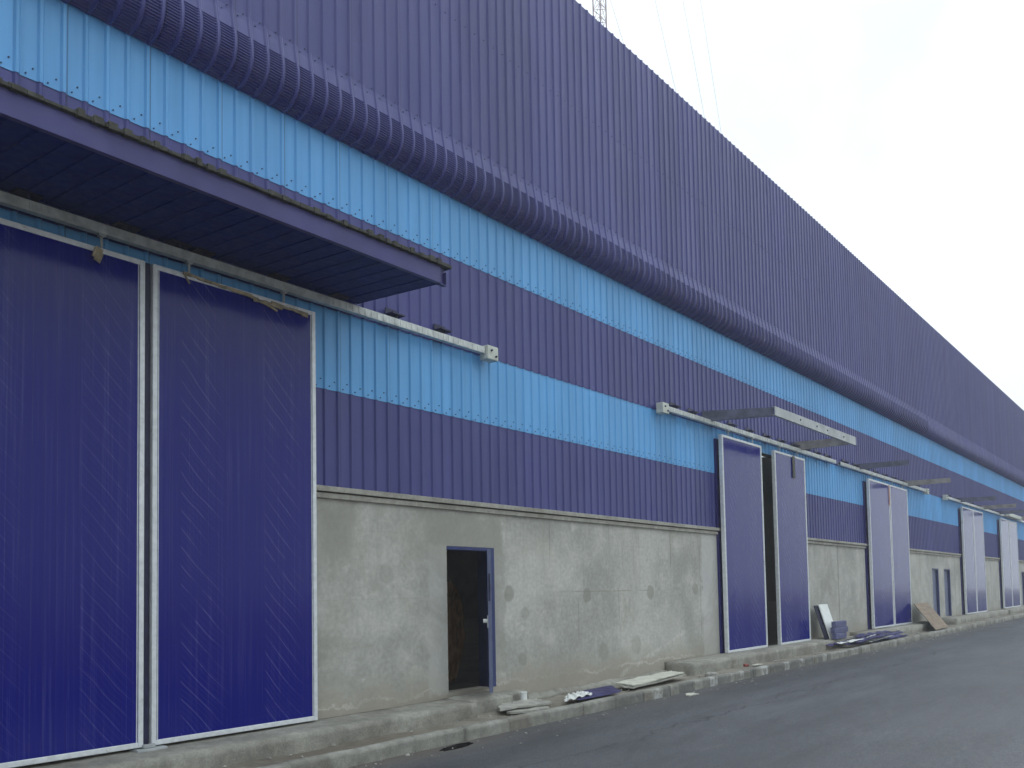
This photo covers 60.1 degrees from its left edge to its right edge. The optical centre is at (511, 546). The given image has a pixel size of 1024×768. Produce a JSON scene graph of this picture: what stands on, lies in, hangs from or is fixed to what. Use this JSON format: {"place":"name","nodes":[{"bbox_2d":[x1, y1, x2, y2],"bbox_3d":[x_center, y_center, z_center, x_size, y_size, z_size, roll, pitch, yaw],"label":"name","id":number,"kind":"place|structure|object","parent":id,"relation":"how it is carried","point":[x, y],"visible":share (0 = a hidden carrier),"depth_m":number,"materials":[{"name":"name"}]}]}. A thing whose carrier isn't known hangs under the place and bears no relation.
{"place":"outdoors","nodes":[
{"label":"outdoors","id":0,"kind":"place"},
{"bbox_2d":[222,612,1023,767],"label":"pavement","id":1,"kind":"structure","parent":0,"point":[557,701],"depth_m":12.42,"materials":[{"name":"grey concrete"}]},
{"bbox_2d":[520,692,526,699],"bbox_3d":[0.180,2.347,13.803,0.120,0.142,0.120,-3,-4,38],"label":"plastic tub","id":2,"kind":"object","parent":1,"relation":"on","point":[523,695],"visible":0.83,"depth_m":13.76,"materials":[{"name":"white plastic"}]},
{"bbox_2d":[507,705,548,713],"bbox_3d":[0.281,2.413,13.099,0.394,0.038,1.017,-3,-4,38],"label":"board scrap","id":3,"kind":"object","parent":1,"relation":"on","point":[526,709],"visible":0.88,"depth_m":12.97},
{"bbox_2d":[498,698,550,710],"bbox_3d":[0.120,2.373,13.320,1.351,0.057,0.584,2,-4,-45],"label":"board scrap","id":4,"kind":"object","parent":3,"relation":"on","point":[521,704],"visible":0.96,"depth_m":13.24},
{"bbox_2d":[576,685,620,699],"bbox_3d":[1.368,2.417,14.605,0.587,0.038,1.868,-3,-4,38],"label":"sheet offcut","id":5,"kind":"object","parent":1,"relation":"on","point":[603,691],"visible":0.83,"depth_m":14.70,"materials":[{"name":"blue metal"}]},
{"bbox_2d":[564,691,591,701],"bbox_3d":[0.973,2.377,14.053,0.337,0.054,1.057,-3,-4,34],"label":"sheet offcut","id":6,"kind":"object","parent":5,"relation":"on","point":[573,696],"visible":1,"depth_m":14.10,"materials":[{"name":"white plastic"}]},
{"bbox_2d":[611,671,685,688],"bbox_3d":[2.596,2.455,16.355,0.502,0.120,2.279,-3,-4,38],"label":"board stack","id":7,"kind":"object","parent":1,"relation":"on","point":[636,682],"visible":1,"depth_m":16.10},
{"bbox_2d":[705,672,718,676],"bbox_3d":[3.974,2.547,17.599,0.156,0.096,0.321,-3,-4,38],"label":"concrete lump","id":8,"kind":"object","parent":1,"relation":"on","point":[708,674],"visible":0.85,"depth_m":17.51,"materials":[{"name":"concrete"}]},
{"bbox_2d":[832,632,846,638],"bbox_3d":[9.230,2.520,24.915,0.128,0.158,1.000,-3,-4,36],"label":"panel block","id":9,"kind":"object","parent":1,"relation":"on","point":[839,635],"depth_m":24.71,"materials":[{"name":"blue metal"}]},
{"bbox_2d":[830,626,847,632],"bbox_3d":[9.241,2.357,24.957,0.128,0.158,1.000,-4,-4,41],"label":"panel block","id":10,"kind":"object","parent":9,"relation":"on","point":[839,629],"depth_m":24.81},
{"bbox_2d":[831,620,846,626],"bbox_3d":[9.246,2.193,24.993,0.128,0.158,1.000,-3,-4,37],"label":"panel block","id":11,"kind":"object","parent":10,"relation":"on","point":[841,623],"depth_m":24.82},
{"bbox_2d":[827,630,906,645],"bbox_3d":[10.872,2.716,26.515,0.829,0.296,7.055,-3,-4,38],"label":"sheet pile","id":12,"kind":"object","parent":1,"relation":"on","point":[867,637],"visible":1,"depth_m":25.89,"materials":[{"name":"blue plastic"}]},
{"bbox_2d":[914,602,947,629],"bbox_3d":[15.710,2.602,33.144,0.814,0.953,2.975,-3,-4,36],"label":"plywood board","id":13,"kind":"object","parent":1,"relation":"on","point":[931,616],"visible":1,"depth_m":33.04,"materials":[{"name":"brown wood"}]},
{"bbox_2d":[348,617,1023,767],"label":"road","id":14,"kind":"structure","parent":0,"point":[955,700],"depth_m":12.09,"materials":[{"name":"grey asphalt"}]},
{"bbox_2d":[440,742,472,750],"bbox_3d":[-0.675,2.549,10.812,0.211,0.198,0.692,-3,-3,29],"label":"drain hole","id":15,"kind":"object","parent":14,"relation":"on","point":[459,745],"visible":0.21,"depth_m":11.01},
{"bbox_2d":[223,624,976,767],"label":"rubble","id":16,"kind":"object","parent":14,"relation":"on","point":[333,744],"visible":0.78,"depth_m":13.32,"materials":[{"name":"concrete"}]},
{"bbox_2d":[258,613,1023,767],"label":"kerb","id":17,"kind":"structure","parent":14,"relation":"on","point":[353,756],"depth_m":12.73,"materials":[{"name":"concrete"}]},
{"bbox_2d":[685,693,698,695],"bbox_3d":[3.127,2.588,15.453,0.196,0.027,0.367,-3,-4,38],"label":"plaster flake","id":18,"kind":"object","parent":14,"relation":"on","point":[689,694],"visible":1,"depth_m":15.42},
{"bbox_2d":[576,0,1023,409],"label":"sky","id":19,"kind":"structure","parent":0,"point":[897,126],"materials":[{"name":"white"}]},
{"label":"ground","id":20,"kind":"structure","parent":0,"visible":0},
{"bbox_2d":[0,0,1023,767],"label":"warehouse","id":21,"kind":"structure","parent":20,"relation":"on","point":[566,346],"depth_m":12.62,"materials":[{"name":"metal"}]},
{"bbox_2d":[0,218,166,767],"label":"sliding door","id":22,"kind":"structure","parent":21,"relation":"in","point":[75,315],"depth_m":8.66,"materials":[{"name":"metal"}]},
{"bbox_2d":[149,260,317,744],"bbox_3d":[-3.133,-0.545,10.183,0.114,5.308,2.180,-3,-4,38],"label":"sliding door","id":23,"kind":"structure","parent":21,"relation":"in","point":[233,531],"depth_m":10.05,"materials":[{"name":"metal"}]},
{"bbox_2d":[447,580,465,682],"bbox_3d":[-1.431,1.481,15.357,0.774,1.765,1.825,-2,-3,13],"label":"cable drum","id":24,"kind":"object","parent":21,"relation":"on","point":[456,632],"visible":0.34,"depth_m":15.47,"materials":[{"name":"brown wood"}]},
{"bbox_2d":[447,546,495,692],"bbox_3d":[-0.452,1.090,13.413,0.896,2.173,1.104,-3,-4,38],"label":"door","id":25,"kind":"structure","parent":21,"relation":"in","point":[485,556],"depth_m":13.93,"materials":[{"name":"blue metal"}]},
{"bbox_2d":[718,430,767,652],"bbox_3d":[5.570,-0.145,21.250,0.090,5.248,2.310,-3,-4,38],"label":"sliding door","id":26,"kind":"structure","parent":21,"relation":"in","point":[740,461],"depth_m":21.10,"materials":[{"name":"metal"}]},
{"bbox_2d":[771,446,810,644],"bbox_3d":[7.495,-0.051,23.678,0.110,5.248,2.190,-3,-4,38],"label":"sliding door","id":27,"kind":"structure","parent":21,"relation":"in","point":[788,471],"depth_m":23.53,"materials":[{"name":"metal"}]},
{"bbox_2d":[814,605,828,639],"bbox_3d":[8.795,2.150,24.925,0.314,0.961,0.750,-3,-4,38],"label":"leaning sheet","id":28,"kind":"object","parent":21,"relation":"on","point":[821,622],"visible":0.57,"depth_m":24.73,"materials":[{"name":"metal"}]},
{"bbox_2d":[818,604,832,638],"bbox_3d":[8.964,2.135,25.053,0.323,0.981,0.700,-3,-4,38],"label":"leaning board","id":29,"kind":"object","parent":21,"relation":"on","point":[826,614],"visible":0.74,"depth_m":24.97,"materials":[{"name":"white plastic"}]},
{"bbox_2d":[866,475,894,628],"bbox_3d":[12.548,0.164,30.101,0.102,5.179,2.360,-3,-4,38],"label":"sliding door","id":30,"kind":"structure","parent":21,"relation":"in","point":[878,494],"depth_m":29.94,"materials":[{"name":"metal"}]},
{"bbox_2d":[889,481,912,625],"bbox_3d":[14.038,0.238,32.000,0.090,5.179,2.270,-3,-4,38],"label":"sliding door","id":31,"kind":"structure","parent":21,"relation":"in","point":[898,496],"depth_m":31.93,"materials":[{"name":"metal"}]},
{"bbox_2d":[932,568,939,615],"bbox_3d":[17.452,1.945,36.662,0.251,2.043,1.074,-3,-4,38],"label":"door","id":32,"kind":"structure","parent":21,"relation":"in","point":[935,573],"depth_m":36.93,"materials":[{"name":"blue metal"}]},
{"bbox_2d":[944,569,951,615],"bbox_3d":[18.729,2.008,38.283,0.251,2.043,1.144,-3,-4,38],"label":"door","id":33,"kind":"structure","parent":21,"relation":"in","point":[947,584],"depth_m":38.57,"materials":[{"name":"blue metal"}]},
{"bbox_2d":[960,504,977,613],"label":"sliding door","id":34,"kind":"structure","parent":21,"relation":"in","point":[967,524],"depth_m":41.01,"materials":[{"name":"metal"}]},
{"bbox_2d":[973,507,986,612],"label":"sliding door","id":35,"kind":"structure","parent":21,"relation":"in","point":[977,516],"depth_m":43.02,"materials":[{"name":"metal"}]},
{"bbox_2d":[999,516,1012,607],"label":"sliding door","id":36,"kind":"structure","parent":21,"relation":"in","point":[1003,523],"depth_m":48.51,"materials":[{"name":"metal"}]},
{"bbox_2d":[1009,518,1020,606],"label":"sliding door","id":37,"kind":"structure","parent":21,"relation":"in","point":[1012,525],"depth_m":50.71,"materials":[{"name":"metal"}]},
{"bbox_2d":[1021,572,1023,604],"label":"door","id":38,"kind":"structure","parent":21,"relation":"in","point":[1022,573],"depth_m":54.18,"materials":[{"name":"blue metal"}]},
{"bbox_2d":[592,0,720,129],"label":"radio mast","id":39,"kind":"object","parent":20,"relation":"on","point":[600,17],"visible":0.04,"depth_m":72.57,"materials":[{"name":"metal"}]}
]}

